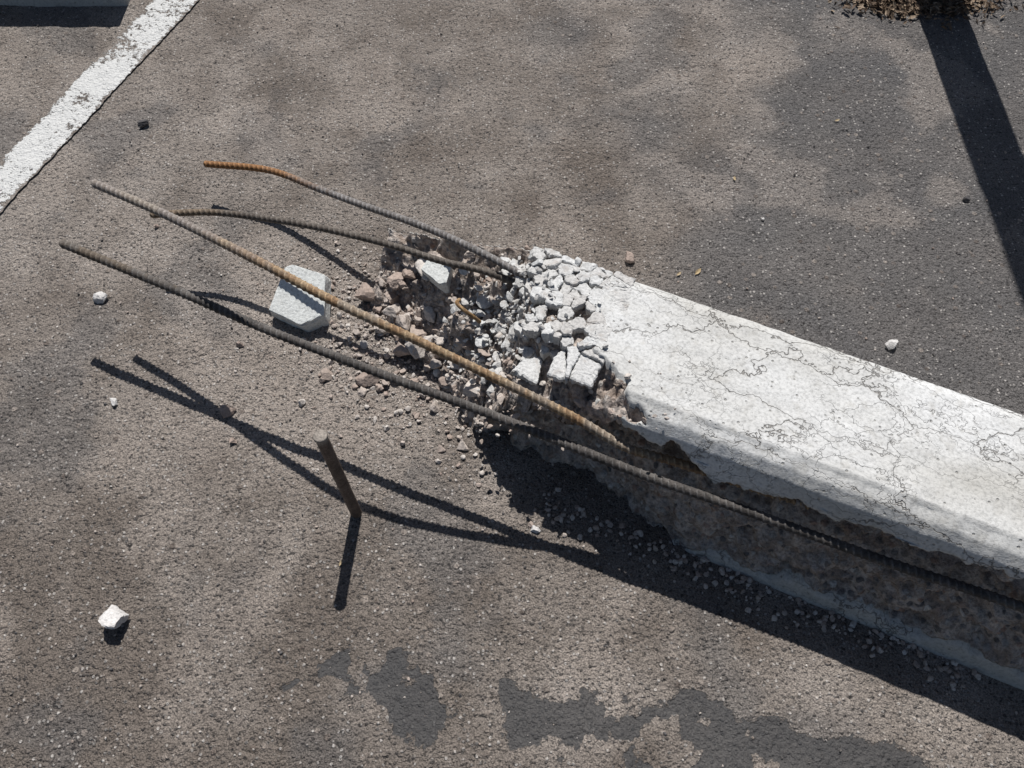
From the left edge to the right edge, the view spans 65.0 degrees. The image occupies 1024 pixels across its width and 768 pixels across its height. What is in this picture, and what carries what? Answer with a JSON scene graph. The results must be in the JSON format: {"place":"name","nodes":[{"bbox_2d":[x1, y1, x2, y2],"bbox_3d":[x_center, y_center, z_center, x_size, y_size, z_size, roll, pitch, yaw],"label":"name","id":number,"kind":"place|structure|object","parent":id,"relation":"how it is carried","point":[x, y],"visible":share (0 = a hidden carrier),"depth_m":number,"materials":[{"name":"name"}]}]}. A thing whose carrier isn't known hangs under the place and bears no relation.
{"place":"outdoors","nodes":[
{"label":"outdoors","id":0,"kind":"place"},
{"bbox_2d":[421,260,453,292],"bbox_3d":[-0.119,-0.182,1.304,0.055,0.036,0.060,0,60,0],"label":"broken concrete chunk","id":1,"kind":"object","parent":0,"point":[439,276],"visible":0.79,"depth_m":1.29,"materials":[{"name":"white concrete"}]},
{"bbox_2d":[0,0,1023,767],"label":"asphalt ground","id":2,"kind":"structure","parent":0,"point":[626,696],"depth_m":1.36,"materials":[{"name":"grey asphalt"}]},
{"bbox_2d":[0,0,129,6],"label":"concrete wheel stop","id":3,"kind":"object","parent":2,"relation":"on","point":[54,3],"visible":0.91,"depth_m":1.82,"materials":[{"name":"grey concrete"}]},
{"bbox_2d":[0,0,197,212],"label":"parking line marking","id":4,"kind":"object","parent":2,"relation":"on","point":[73,108],"visible":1,"depth_m":1.67,"materials":[{"name":"white paint"}]},
{"bbox_2d":[93,291,107,303],"bbox_3d":[-0.721,-0.151,1.408,0.023,0.016,0.023,30,64,16],"label":"stone","id":5,"kind":"object","parent":2,"relation":"on","point":[100,297],"visible":1,"depth_m":1.40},
{"bbox_2d":[98,605,128,628],"bbox_3d":[-0.558,0.327,1.124,0.037,0.034,0.030,28,64,15],"label":"stone","id":6,"kind":"object","parent":2,"relation":"on","point":[113,617],"visible":1,"depth_m":1.11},
{"bbox_2d":[110,398,117,405],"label":"stone","id":7,"kind":"object","parent":2,"relation":"on","point":[113,401],"visible":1,"depth_m":1.30,"materials":[{"name":"white stone"}]},
{"bbox_2d":[137,119,148,127],"bbox_3d":[-0.745,-0.526,1.626,0.020,0.015,0.019,0,60,0],"label":"stone","id":8,"kind":"object","parent":2,"relation":"on","point":[142,123],"visible":1,"depth_m":1.62,"materials":[{"name":"grey stone"}]},
{"bbox_2d":[219,404,236,417],"bbox_3d":[-0.458,0.045,1.295,0.025,0.019,0.021,0,60,0],"label":"stone","id":9,"kind":"object","parent":2,"relation":"on","point":[226,410],"visible":1,"depth_m":1.29,"materials":[{"name":"stone"}]},
{"bbox_2d":[229,437,236,442],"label":"stone","id":10,"kind":"object","parent":2,"relation":"on","point":[232,440],"visible":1,"depth_m":1.27,"materials":[{"name":"stone"}]},
{"bbox_2d":[236,341,243,346],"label":"stone","id":11,"kind":"object","parent":2,"relation":"on","point":[239,344],"visible":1,"depth_m":1.36,"materials":[{"name":"stone"}]},
{"bbox_2d":[269,265,330,331],"bbox_3d":[-0.356,-0.147,1.379,0.100,0.075,0.104,15,61,9],"label":"broken concrete chunk","id":12,"kind":"object","parent":2,"relation":"on","point":[293,305],"visible":0.92,"depth_m":1.36,"materials":[{"name":"white concrete"}]},
{"bbox_2d":[313,429,361,517],"bbox_3d":[-0.238,0.138,1.127,0.019,0.271,0.034,-26,63,-14],"label":"steel anchor stake","id":13,"kind":"object","parent":2,"relation":"on","point":[326,448],"visible":0.95,"depth_m":1.08,"materials":[{"name":"grey metal"}]},
{"bbox_2d":[354,282,374,301],"bbox_3d":[-0.254,-0.157,1.400,0.039,0.038,0.032,0,60,0],"label":"broken concrete chunk","id":14,"kind":"object","parent":2,"relation":"on","point":[365,292],"visible":0.96,"depth_m":1.39,"materials":[{"name":"beige concrete"}]},
{"bbox_2d":[355,372,378,386],"bbox_3d":[-0.237,-0.010,1.324,0.040,0.023,0.032,-26,63,-14],"label":"broken concrete chunk","id":15,"kind":"object","parent":2,"relation":"on","point":[363,379],"visible":0.65,"depth_m":1.32,"materials":[{"name":"brown concrete"}]},
{"bbox_2d":[2,4,1023,767],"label":"dark grit","id":16,"kind":"object","parent":2,"relation":"on","point":[454,432],"visible":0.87,"depth_m":1.37,"materials":[{"name":"gravel"}]},
{"bbox_2d":[530,525,540,532],"bbox_3d":[0.035,0.217,1.198,0.015,0.009,0.009,20,62,11],"label":"stone","id":17,"kind":"object","parent":2,"relation":"on","point":[534,529],"visible":1,"depth_m":1.20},
{"bbox_2d":[92,146,980,690],"bbox_3d":[-0.095,0.006,1.187,0.942,0.246,1.368,-24,63,-13],"label":"concrete rubble","id":18,"kind":"object","parent":2,"relation":"on","point":[396,280],"visible":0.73,"depth_m":1.29,"materials":[{"name":"grey concrete"}]},
{"bbox_2d":[625,251,634,262],"bbox_3d":[0.213,-0.228,1.452,0.018,0.016,0.021,0,60,0],"label":"stone","id":19,"kind":"object","parent":2,"relation":"on","point":[629,257],"visible":1,"depth_m":1.45,"materials":[{"name":"stone"}]},
{"bbox_2d":[370,229,1023,689],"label":"broken concrete wheel stop","id":20,"kind":"object","parent":2,"relation":"on","point":[878,459],"visible":0.69,"depth_m":1.06,"materials":[{"name":"white concrete"}]},
{"bbox_2d":[150,209,514,285],"bbox_3d":[-0.145,-0.166,1.253,0.984,0.077,0.066,19,62,11],"label":"steel rebar","id":21,"kind":"object","parent":20,"relation":"on","point":[496,275],"visible":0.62,"depth_m":1.26,"materials":[{"name":"brown metal"}]},
{"bbox_2d":[203,161,526,279],"bbox_3d":[-0.130,-0.230,1.307,0.997,0.138,0.054,28,64,15],"label":"steel rebar","id":22,"kind":"object","parent":20,"relation":"on","point":[480,252],"visible":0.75,"depth_m":1.35,"materials":[{"name":"metal"}]},
{"bbox_2d":[91,179,808,509],"bbox_3d":[-0.128,-0.056,1.122,1.136,0.165,0.070,22,62,12],"label":"steel rebar","id":23,"kind":"object","parent":20,"relation":"on","point":[433,348],"visible":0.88,"depth_m":1.08,"materials":[{"name":"brown metal"}]},
{"bbox_2d":[455,298,480,323],"bbox_3d":[-0.068,-0.108,1.209,0.044,0.036,0.018,33,65,17],"label":"rusty tie wire","id":24,"kind":"object","parent":20,"relation":"attached to","point":[467,312],"visible":1,"depth_m":1.20,"materials":[{"name":"brown metal"}]},
{"bbox_2d":[433,247,635,396],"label":"loose concrete plates","id":25,"kind":"object","parent":20,"relation":"on","point":[548,271],"visible":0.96,"depth_m":1.14,"materials":[{"name":"white concrete"}]},
{"bbox_2d":[59,239,1023,613],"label":"steel rebar","id":26,"kind":"object","parent":20,"relation":"on","point":[601,457],"visible":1,"depth_m":1.09,"materials":[{"name":"brown metal"}]},
{"bbox_2d":[885,339,898,349],"bbox_3d":[0.641,-0.068,1.359,0.017,0.017,0.021,34,66,18],"label":"stone","id":27,"kind":"object","parent":2,"relation":"on","point":[891,344],"visible":1,"depth_m":1.35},
{"bbox_2d":[828,0,1023,30],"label":"dry leaf litter","id":28,"kind":"object","parent":2,"relation":"on","point":[916,7],"visible":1,"depth_m":1.80,"materials":[{"name":"brown plant"}]},
{"bbox_2d":[963,196,970,202],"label":"stone","id":29,"kind":"object","parent":2,"relation":"on","point":[966,199],"visible":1,"depth_m":1.52,"materials":[{"name":"grey stone"}]},
{"bbox_2d":[339,119,839,565],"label":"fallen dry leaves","id":30,"kind":"object","parent":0,"point":[698,271],"visible":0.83,"depth_m":1.44,"materials":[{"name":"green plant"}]}
]}

